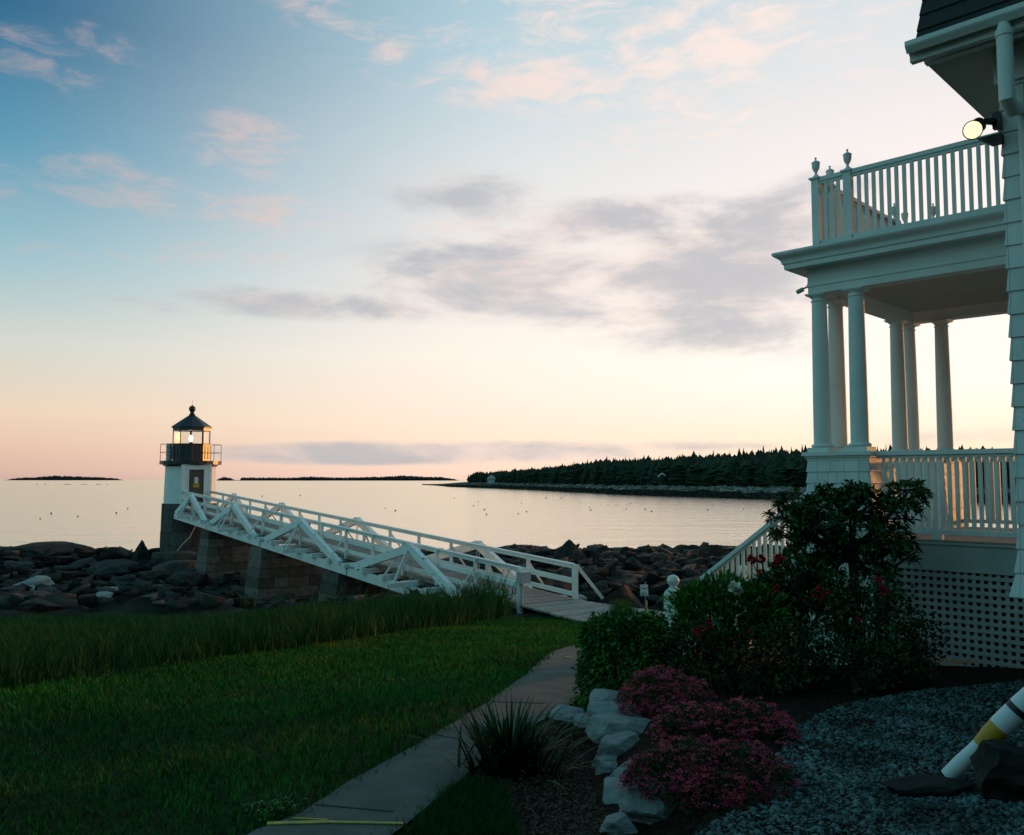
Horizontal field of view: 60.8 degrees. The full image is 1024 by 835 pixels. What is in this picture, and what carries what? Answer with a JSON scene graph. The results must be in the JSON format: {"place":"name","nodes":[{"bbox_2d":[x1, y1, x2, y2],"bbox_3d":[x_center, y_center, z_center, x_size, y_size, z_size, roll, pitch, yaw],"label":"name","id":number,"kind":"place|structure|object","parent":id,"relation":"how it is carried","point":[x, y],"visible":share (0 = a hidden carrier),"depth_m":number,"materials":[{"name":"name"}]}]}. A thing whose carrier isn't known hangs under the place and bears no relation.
{"place":"outdoors","nodes":[
{"label":"outdoors","id":0,"kind":"place"},
{"bbox_2d":[247,645,604,834],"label":"path","id":1,"kind":"structure","parent":0,"point":[410,777],"depth_m":5.82,"materials":[{"name":"concrete"}]},
{"bbox_2d":[267,656,572,824],"bbox_3d":[0.049,2.801,8.501,0.728,0.658,8.053,-1,-4,15],"label":"path edge line","id":2,"kind":"object","parent":1,"relation":"on","point":[316,821],"visible":1,"depth_m":4.76,"materials":[{"name":"yellow paint"}]},
{"bbox_2d":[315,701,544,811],"bbox_3d":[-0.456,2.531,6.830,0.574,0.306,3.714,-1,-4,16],"label":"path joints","id":3,"kind":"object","parent":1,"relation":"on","point":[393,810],"visible":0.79,"depth_m":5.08,"materials":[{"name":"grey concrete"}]},
{"bbox_2d":[0,0,1014,478],"label":"sky","id":4,"kind":"structure","parent":0,"point":[452,239],"materials":[{"name":"blue"}]},
{"bbox_2d":[0,479,1017,551],"bbox_3d":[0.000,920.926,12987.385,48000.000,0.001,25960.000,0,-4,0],"label":"sea","id":5,"kind":"structure","parent":0,"point":[552,520],"depth_m":164.19,"materials":[{"name":"liquid"}]},
{"bbox_2d":[8,476,120,479],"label":"island","id":6,"kind":"structure","parent":5,"relation":"on","point":[64,478],"depth_m":4159.78,"materials":[{"name":"grey"}]},
{"bbox_2d":[216,475,460,480],"bbox_3d":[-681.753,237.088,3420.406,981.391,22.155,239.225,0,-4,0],"label":"island","id":7,"kind":"structure","parent":5,"relation":"on","point":[398,478],"depth_m":3353.45,"materials":[{"name":"grey"}]},
{"bbox_2d":[0,544,1023,834],"bbox_3d":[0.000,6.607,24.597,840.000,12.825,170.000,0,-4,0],"label":"ground","id":8,"kind":"structure","parent":0,"point":[804,706],"depth_m":6.48,"materials":[{"name":"green plant"}]},
{"bbox_2d":[1,555,21,560],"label":"shore rock","id":9,"kind":"object","parent":8,"relation":"on","point":[11,558],"visible":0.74,"depth_m":49.19,"materials":[{"name":"grey stone"}]},
{"bbox_2d":[0,584,26,589],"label":"shore rock","id":10,"kind":"object","parent":8,"relation":"on","point":[16,586],"visible":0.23,"depth_m":40.31,"materials":[{"name":"grey stone"}]},
{"bbox_2d":[8,561,34,568],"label":"shore rock","id":11,"kind":"object","parent":8,"relation":"on","point":[14,565],"visible":0.53,"depth_m":46.80,"materials":[{"name":"grey stone"}]},
{"bbox_2d":[12,575,54,589],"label":"shore rock","id":12,"kind":"object","parent":8,"relation":"on","point":[38,580],"visible":0.45,"depth_m":41.26,"materials":[{"name":"grey stone"}]},
{"bbox_2d":[14,598,64,613],"bbox_3d":[-12.482,5.192,23.224,1.530,0.734,2.472,-10,-18,-4],"label":"shore rock","id":13,"kind":"object","parent":8,"relation":"on","point":[37,604],"visible":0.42,"depth_m":22.38,"materials":[{"name":"grey stone"}]},
{"bbox_2d":[30,590,54,595],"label":"shore rock","id":14,"kind":"object","parent":8,"relation":"on","point":[41,593],"visible":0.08,"depth_m":35.92,"materials":[{"name":"grey stone"}]},
{"bbox_2d":[0,541,94,558],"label":"shore rock","id":15,"kind":"object","parent":8,"relation":"on","point":[65,548],"visible":0.41,"depth_m":51.98,"materials":[{"name":"grey stone"}]},
{"bbox_2d":[56,566,78,570],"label":"shore rock","id":16,"kind":"object","parent":8,"relation":"on","point":[65,567],"visible":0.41,"depth_m":46.48,"materials":[{"name":"grey stone"}]},
{"bbox_2d":[58,556,80,562],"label":"shore rock","id":17,"kind":"object","parent":8,"relation":"on","point":[68,559],"visible":0.69,"depth_m":48.84,"materials":[{"name":"grey stone"}]},
{"bbox_2d":[70,554,84,558],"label":"shore rock","id":18,"kind":"object","parent":8,"relation":"on","point":[80,556],"visible":0.43,"depth_m":50.84,"materials":[{"name":"grey stone"}]},
{"bbox_2d":[65,571,91,576],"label":"shore rock","id":19,"kind":"object","parent":8,"relation":"on","point":[77,573],"visible":0.38,"depth_m":45.09,"materials":[{"name":"grey stone"}]},
{"bbox_2d":[69,557,95,567],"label":"shore rock","id":20,"kind":"object","parent":8,"relation":"on","point":[84,561],"visible":0.46,"depth_m":48.26,"materials":[{"name":"grey stone"}]},
{"bbox_2d":[96,591,112,596],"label":"shore rock","id":21,"kind":"object","parent":8,"relation":"on","point":[104,594],"visible":0.52,"depth_m":39.03,"materials":[{"name":"white stone"}]},
{"bbox_2d":[99,547,120,553],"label":"shore rock","id":22,"kind":"object","parent":8,"relation":"on","point":[109,549],"visible":0.41,"depth_m":51.16,"materials":[{"name":"grey stone"}]},
{"bbox_2d":[90,559,138,575],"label":"shore rock","id":23,"kind":"object","parent":8,"relation":"on","point":[118,567],"visible":0.66,"depth_m":46.02,"materials":[{"name":"grey stone"}]},
{"bbox_2d":[109,574,137,586],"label":"shore rock","id":24,"kind":"object","parent":8,"relation":"on","point":[127,580],"visible":0.57,"depth_m":42.89,"materials":[{"name":"grey stone"}]},
{"bbox_2d":[132,540,150,560],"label":"shore rock","id":25,"kind":"object","parent":8,"relation":"on","point":[141,552],"visible":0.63,"depth_m":50.28,"materials":[{"name":"grey stone"}]},
{"bbox_2d":[148,548,159,554],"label":"shore rock","id":26,"kind":"object","parent":8,"relation":"on","point":[151,550],"visible":0.45,"depth_m":50.75,"materials":[{"name":"grey stone"}]},
{"bbox_2d":[141,569,171,580],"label":"shore rock","id":27,"kind":"object","parent":8,"relation":"on","point":[153,574],"visible":0.58,"depth_m":44.18,"materials":[{"name":"grey stone"}]},
{"bbox_2d":[152,557,164,564],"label":"shore rock","id":28,"kind":"object","parent":8,"relation":"on","point":[158,560],"visible":0.41,"depth_m":47.49,"materials":[{"name":"grey stone"}]},
{"bbox_2d":[151,551,198,560],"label":"shore rock","id":29,"kind":"object","parent":8,"relation":"on","point":[176,555],"visible":0.34,"depth_m":48.23,"materials":[{"name":"grey stone"}]},
{"bbox_2d":[152,560,197,573],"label":"shore rock","id":30,"kind":"object","parent":8,"relation":"on","point":[172,566],"visible":0.44,"depth_m":45.61,"materials":[{"name":"grey stone"}]},
{"bbox_2d":[167,571,203,586],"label":"shore rock","id":31,"kind":"object","parent":8,"relation":"on","point":[176,578],"visible":0.61,"depth_m":42.91,"materials":[{"name":"grey stone"}]},
{"bbox_2d":[159,400,221,551],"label":"lighthouse","id":32,"kind":"object","parent":8,"relation":"on","point":[190,466],"visible":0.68,"depth_m":50.63,"materials":[{"name":"paint"}]},
{"bbox_2d":[189,470,203,503],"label":"door","id":33,"kind":"structure","parent":32,"relation":"in","point":[196,477],"depth_m":50.63,"materials":[{"name":"brown paint"}]},
{"bbox_2d":[196,530,255,580],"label":"stone pier","id":34,"kind":"structure","parent":8,"relation":"on","point":[219,556],"depth_m":44.54,"materials":[{"name":"stone"}]},
{"bbox_2d":[0,565,518,689],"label":"tall grass","id":35,"kind":"structure","parent":8,"relation":"on","point":[64,646],"depth_m":14.68,"materials":[{"name":"green plant"}]},
{"bbox_2d":[231,582,516,628],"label":"seed heads","id":36,"kind":"object","parent":35,"relation":"attached to","point":[491,600],"visible":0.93,"depth_m":20.12,"materials":[{"name":"brown plant"}]},
{"bbox_2d":[232,795,321,820],"bbox_3d":[-1.351,2.234,4.995,0.514,0.102,0.333,1,-4,-16],"label":"clover patch","id":37,"kind":"object","parent":8,"relation":"on","point":[280,806],"visible":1,"depth_m":4.97,"materials":[{"name":"green plant"}]},
{"bbox_2d":[244,546,324,601],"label":"stone pier","id":38,"kind":"structure","parent":8,"relation":"on","point":[282,573],"depth_m":38.58,"materials":[{"name":"stone"}]},
{"bbox_2d":[267,599,304,609],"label":"shore rock","id":39,"kind":"object","parent":8,"relation":"on","point":[273,603],"visible":0.32,"depth_m":23.75,"materials":[{"name":"grey stone"}]},
{"bbox_2d":[0,616,707,834],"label":"lawn grass","id":40,"kind":"structure","parent":8,"relation":"on","point":[482,634],"depth_m":8.25,"materials":[{"name":"green plant"}]},
{"bbox_2d":[318,571,410,600],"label":"stone pier","id":41,"kind":"structure","parent":8,"relation":"on","point":[332,582],"depth_m":32.16,"materials":[{"name":"stone"}]},
{"bbox_2d":[174,491,603,613],"bbox_3d":[-8.532,5.049,37.382,4.136,3.462,33.038,3,-5,-36],"label":"footbridge","id":42,"kind":"object","parent":8,"relation":"on","point":[234,519],"visible":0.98,"depth_m":31.30,"materials":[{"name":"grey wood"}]},
{"bbox_2d":[0,542,785,611],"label":"shore rubble","id":43,"kind":"object","parent":8,"relation":"on","point":[68,590],"visible":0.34,"depth_m":38.56,"materials":[{"name":"grey stone"}]},
{"bbox_2d":[646,595,661,601],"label":"shore rock","id":44,"kind":"object","parent":43,"relation":"on","point":[652,598],"visible":0.66,"depth_m":26.79,"materials":[{"name":"grey stone"}]},
{"bbox_2d":[442,558,462,562],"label":"shore rock","id":45,"kind":"object","parent":8,"relation":"on","point":[454,560],"visible":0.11,"depth_m":46.42,"materials":[{"name":"grey stone"}]},
{"bbox_2d":[402,768,525,834],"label":"rough grass","id":46,"kind":"structure","parent":8,"relation":"on","point":[477,806],"depth_m":4.85,"materials":[{"name":"green plant"}]},
{"bbox_2d":[410,691,619,794],"bbox_3d":[-0.013,2.134,5.897,1.370,0.584,1.290,-4,-6,44],"label":"day lily","id":47,"kind":"object","parent":8,"relation":"on","point":[503,753],"visible":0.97,"depth_m":5.88,"materials":[{"name":"green plant"}]},
{"bbox_2d":[496,545,551,549],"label":"shore rock","id":48,"kind":"object","parent":8,"relation":"on","point":[524,546],"visible":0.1,"depth_m":49.37,"materials":[{"name":"grey stone"}]},
{"bbox_2d":[484,723,606,834],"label":"bark mulch","id":49,"kind":"object","parent":8,"relation":"on","point":[552,814],"visible":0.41,"depth_m":5.35,"materials":[{"name":"brown wood"}]},
{"bbox_2d":[550,704,584,727],"bbox_3d":[0.462,2.455,7.142,0.315,0.168,0.342,0,-4,0],"label":"edging stone","id":50,"kind":"object","parent":8,"relation":"on","point":[572,711],"visible":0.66,"depth_m":7.07,"materials":[{"name":"stone"}]},
{"bbox_2d":[553,539,587,559],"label":"shore rock","id":51,"kind":"object","parent":8,"relation":"on","point":[570,549],"visible":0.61,"depth_m":41.51,"materials":[{"name":"grey stone"}]},
{"bbox_2d":[573,713,587,729],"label":"edging stone","id":52,"kind":"object","parent":8,"relation":"on","point":[577,719],"visible":0.45,"depth_m":6.92,"materials":[{"name":"stone"}]},
{"bbox_2d":[578,594,586,600],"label":"shore rock","id":53,"kind":"object","parent":8,"relation":"on","point":[581,597],"visible":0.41,"depth_m":26.72,"materials":[{"name":"grey stone"}]},
{"bbox_2d":[520,599,663,621],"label":"boardwalk","id":54,"kind":"structure","parent":8,"relation":"on","point":[578,610],"depth_m":23.14,"materials":[{"name":"grey wood"}]},
{"bbox_2d":[581,593,604,602],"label":"shore rock","id":55,"kind":"object","parent":8,"relation":"on","point":[592,597],"visible":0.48,"depth_m":27.16,"materials":[{"name":"grey stone"}]},
{"bbox_2d":[589,551,607,561],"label":"shore rock","id":56,"kind":"object","parent":8,"relation":"on","point":[596,556],"visible":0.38,"depth_m":41.82,"materials":[{"name":"grey stone"}]},
{"bbox_2d":[594,580,608,588],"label":"shore rock","id":57,"kind":"object","parent":8,"relation":"on","point":[600,584],"visible":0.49,"depth_m":29.24,"materials":[{"name":"grey stone"}]},
{"bbox_2d":[595,754,617,774],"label":"edging stone","id":58,"kind":"object","parent":8,"relation":"on","point":[606,763],"visible":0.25,"depth_m":5.74,"materials":[{"name":"stone"}]},
{"bbox_2d":[586,700,641,720],"bbox_3d":[0.799,2.275,6.672,0.390,0.185,0.368,3,-5,-37],"label":"edging stone","id":59,"kind":"object","parent":8,"relation":"on","point":[596,707],"visible":0.38,"depth_m":6.63,"materials":[{"name":"stone"}]},
{"bbox_2d":[589,689,629,702],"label":"edging stone","id":60,"kind":"object","parent":59,"relation":"on","point":[602,695],"visible":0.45,"depth_m":6.85,"materials":[{"name":"stone"}]},
{"bbox_2d":[602,777,627,803],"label":"edging stone","id":61,"kind":"object","parent":8,"relation":"on","point":[610,787],"visible":0.2,"depth_m":5.23,"materials":[{"name":"stone"}]},
{"bbox_2d":[591,731,639,766],"bbox_3d":[0.747,2.345,6.039,0.405,0.289,0.410,2,-5,-28],"label":"edging stone","id":62,"kind":"object","parent":8,"relation":"on","point":[618,743],"visible":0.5,"depth_m":5.95,"materials":[{"name":"stone"}]},
{"bbox_2d":[599,812,637,834],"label":"edging stone","id":63,"kind":"object","parent":8,"relation":"on","point":[619,823],"visible":1,"depth_m":4.56,"materials":[{"name":"stone"}]},
{"bbox_2d":[585,712,652,744],"bbox_3d":[0.856,2.285,6.382,0.648,0.198,0.379,0,-4,0],"label":"edging stone","id":64,"kind":"object","parent":8,"relation":"on","point":[600,724],"visible":0.56,"depth_m":6.29,"materials":[{"name":"stone"}]},
{"bbox_2d":[598,583,644,608],"bbox_3d":[3.152,5.340,25.182,1.665,1.223,1.202,4,-5,-42],"label":"shore rock","id":65,"kind":"object","parent":8,"relation":"on","point":[624,591],"visible":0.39,"depth_m":24.79,"materials":[{"name":"stone"}]},
{"bbox_2d":[605,597,638,613],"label":"grass tuft","id":66,"kind":"object","parent":8,"relation":"on","point":[617,604],"visible":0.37,"depth_m":23.14,"materials":[{"name":"green plant"}]},
{"bbox_2d":[610,759,639,776],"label":"edging stone","id":67,"kind":"object","parent":8,"relation":"on","point":[617,771],"visible":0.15,"depth_m":5.50,"materials":[{"name":"stone"}]},
{"bbox_2d":[570,607,682,710],"bbox_3d":[1.056,2.261,8.067,1.083,1.038,1.040,0,-4,0],"label":"rounded bush","id":68,"kind":"object","parent":8,"relation":"on","point":[630,635],"visible":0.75,"depth_m":7.88,"materials":[{"name":"green plant"}]},
{"bbox_2d":[640,582,647,613],"bbox_3d":[3.326,4.651,21.933,0.209,1.034,0.065,-1,-4,13],"label":"notice post","id":69,"kind":"object","parent":8,"relation":"on","point":[644,590],"visible":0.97,"depth_m":21.93,"materials":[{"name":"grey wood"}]},
{"bbox_2d":[614,781,682,824],"bbox_3d":[0.803,2.184,4.896,0.454,0.247,0.450,-1,-4,18],"label":"edging stone","id":70,"kind":"object","parent":8,"relation":"on","point":[633,807],"visible":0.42,"depth_m":4.74,"materials":[{"name":"stone"}]},
{"bbox_2d":[648,553,670,564],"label":"shore rock","id":71,"kind":"object","parent":8,"relation":"on","point":[655,557],"visible":0.34,"depth_m":39.57,"materials":[{"name":"grey stone"}]},
{"bbox_2d":[612,664,720,720],"bbox_3d":[1.200,2.140,6.808,0.908,0.390,0.817,0,-4,0],"label":"pink cushion","id":72,"kind":"object","parent":8,"relation":"on","point":[680,693],"visible":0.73,"depth_m":6.71,"materials":[{"name":"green plant"}]},
{"bbox_2d":[666,561,682,568],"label":"shore rock","id":73,"kind":"object","parent":8,"relation":"on","point":[677,565],"visible":0.41,"depth_m":39.05,"materials":[{"name":"stone"}]},
{"bbox_2d":[680,560,690,566],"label":"shore rock","id":74,"kind":"object","parent":8,"relation":"on","point":[682,564],"visible":0.3,"depth_m":39.04,"materials":[{"name":"grey stone"}]},
{"bbox_2d":[679,577,698,583],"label":"shore rock","id":75,"kind":"object","parent":8,"relation":"on","point":[687,579],"visible":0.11,"depth_m":30.17,"materials":[{"name":"grey stone"}]},
{"bbox_2d":[703,557,712,562],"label":"shore rock","id":76,"kind":"object","parent":8,"relation":"on","point":[708,559],"visible":0.34,"depth_m":39.32,"materials":[{"name":"grey stone"}]},
{"bbox_2d":[618,734,802,815],"bbox_3d":[1.098,1.980,4.837,1.028,0.353,0.951,0,-4,0],"label":"flowering shrub","id":77,"kind":"object","parent":8,"relation":"on","point":[716,762],"visible":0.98,"depth_m":4.75,"materials":[{"name":"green plant"}]},
{"bbox_2d":[713,557,723,561],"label":"shore rock","id":78,"kind":"object","parent":8,"relation":"on","point":[718,559],"visible":0.22,"depth_m":39.40,"materials":[{"name":"grey stone"}]},
{"bbox_2d":[643,695,802,746],"bbox_3d":[1.444,2.088,6.028,1.071,0.317,0.748,0,-4,0],"label":"flowering shrub","id":79,"kind":"object","parent":8,"relation":"on","point":[722,718],"visible":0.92,"depth_m":5.92,"materials":[{"name":"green plant"}]},
{"bbox_2d":[658,568,799,681],"bbox_3d":[2.111,2.130,8.532,1.322,1.320,1.075,0,-4,0],"label":"white peony","id":80,"kind":"object","parent":8,"relation":"on","point":[688,599],"visible":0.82,"depth_m":8.38,"materials":[{"name":"green plant"}]},
{"bbox_2d":[648,614,853,696],"bbox_3d":[2.100,2.084,7.752,1.788,0.805,1.150,0,-4,0],"label":"shrub","id":81,"kind":"object","parent":8,"relation":"on","point":[713,651],"visible":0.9,"depth_m":7.61,"materials":[{"name":"green plant"}]},
{"bbox_2d":[737,548,860,670],"bbox_3d":[2.891,1.940,8.776,1.258,1.248,0.866,0,-4,0],"label":"red peony","id":82,"kind":"object","parent":8,"relation":"on","point":[805,577],"visible":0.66,"depth_m":8.64,"materials":[{"name":"green plant"}]},
{"bbox_2d":[664,0,1023,668],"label":"keepers house","id":83,"kind":"structure","parent":8,"relation":"on","point":[859,258],"depth_m":9.85,"materials":[{"name":"white paint"}]},
{"bbox_2d":[796,283,807,293],"bbox_3d":[3.600,-1.591,10.783,0.177,0.128,0.071,-1,-4,12],"label":"security camera","id":84,"kind":"object","parent":83,"relation":"attached to","point":[800,290],"visible":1,"depth_m":10.77,"materials":[{"name":"grey paint"}]},
{"bbox_2d":[962,111,1003,146],"bbox_3d":[3.103,-1.928,5.803,0.180,0.274,0.452,-4,-6,44],"label":"floodlight","id":85,"kind":"object","parent":83,"relation":"attached to","point":[975,128],"visible":1,"depth_m":5.86,"materials":[{"name":"black metal"}]},
{"bbox_2d":[759,477,934,666],"bbox_3d":[3.558,1.654,9.096,1.828,2.070,1.219,1,-4,-8],"label":"rhododendron","id":86,"kind":"object","parent":8,"relation":"on","point":[809,525],"visible":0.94,"depth_m":9.01,"materials":[{"name":"green plant"}]},
{"bbox_2d":[778,635,939,693],"bbox_3d":[3.128,2.216,7.820,1.386,0.531,0.968,2,-5,-29],"label":"shrub","id":87,"kind":"object","parent":8,"relation":"on","point":[887,655],"visible":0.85,"depth_m":7.66,"materials":[{"name":"green plant"}]},
{"bbox_2d":[810,563,925,676],"bbox_3d":[3.357,1.956,8.381,1.209,1.094,0.929,0,-4,0],"label":"rose bush","id":88,"kind":"object","parent":8,"relation":"on","point":[865,613],"visible":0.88,"depth_m":8.32,"materials":[{"name":"green plant"}]},
{"bbox_2d":[895,611,951,669],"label":"shrub","id":89,"kind":"object","parent":8,"relation":"on","point":[933,644],"visible":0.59,"depth_m":8.79,"materials":[{"name":"green plant"}]},
{"bbox_2d":[422,482,1010,501],"bbox_3d":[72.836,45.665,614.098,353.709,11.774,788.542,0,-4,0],"label":"headland","id":90,"kind":"structure","parent":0,"point":[581,486],"depth_m":371.12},
{"bbox_2d":[487,474,494,482],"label":"cottage","id":91,"kind":"structure","parent":90,"relation":"on","point":[491,478],"depth_m":606.14,"materials":[{"name":"grey paint"}]},
{"bbox_2d":[509,468,517,482],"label":"spruce tree","id":92,"kind":"object","parent":90,"relation":"on","point":[513,473],"visible":0.73,"depth_m":558.43,"materials":[{"name":"green plant"}]},
{"bbox_2d":[540,469,545,481],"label":"spruce tree","id":93,"kind":"object","parent":90,"relation":"on","point":[543,476],"visible":0.53,"depth_m":500.13,"materials":[{"name":"green plant"}]},
{"bbox_2d":[657,473,665,485],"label":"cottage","id":94,"kind":"structure","parent":90,"relation":"on","point":[660,482],"depth_m":341.94,"materials":[{"name":"white"}]},
{"bbox_2d":[446,482,1016,502],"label":"shore stones","id":95,"kind":"object","parent":90,"relation":"on","point":[732,490],"visible":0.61,"depth_m":320.76,"materials":[{"name":"grey stone"}]},
{"bbox_2d":[468,448,1015,487],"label":"forest","id":96,"kind":"object","parent":90,"relation":"on","point":[783,468],"visible":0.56,"depth_m":341.03,"materials":[{"name":"green plant"}]},
{"bbox_2d":[753,466,758,485],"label":"spruce tree","id":97,"kind":"object","parent":90,"relation":"on","point":[756,477],"visible":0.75,"depth_m":294.40,"materials":[{"name":"green plant"}]},
{"bbox_2d":[695,679,1023,834],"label":"gravel","id":98,"kind":"structure","parent":0,"point":[1015,810],"depth_m":5.07,"materials":[{"name":"grey gravel"}]},
{"bbox_2d":[879,774,974,795],"bbox_3d":[2.247,1.990,4.715,0.507,0.081,0.215,0,-4,0],"label":"dark stone","id":99,"kind":"object","parent":98,"relation":"on","point":[924,785],"visible":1,"depth_m":4.66,"materials":[{"name":"grey stone"}]},
{"bbox_2d":[941,687,1023,778],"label":"striped float","id":100,"kind":"object","parent":98,"relation":"on","point":[1005,720],"visible":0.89,"depth_m":4.80,"materials":[{"name":"white plastic"}]},
{"bbox_2d":[969,738,1023,802],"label":"dark stone","id":101,"kind":"object","parent":98,"relation":"on","point":[998,766],"visible":0.99,"depth_m":4.54,"materials":[{"name":"grey stone"}]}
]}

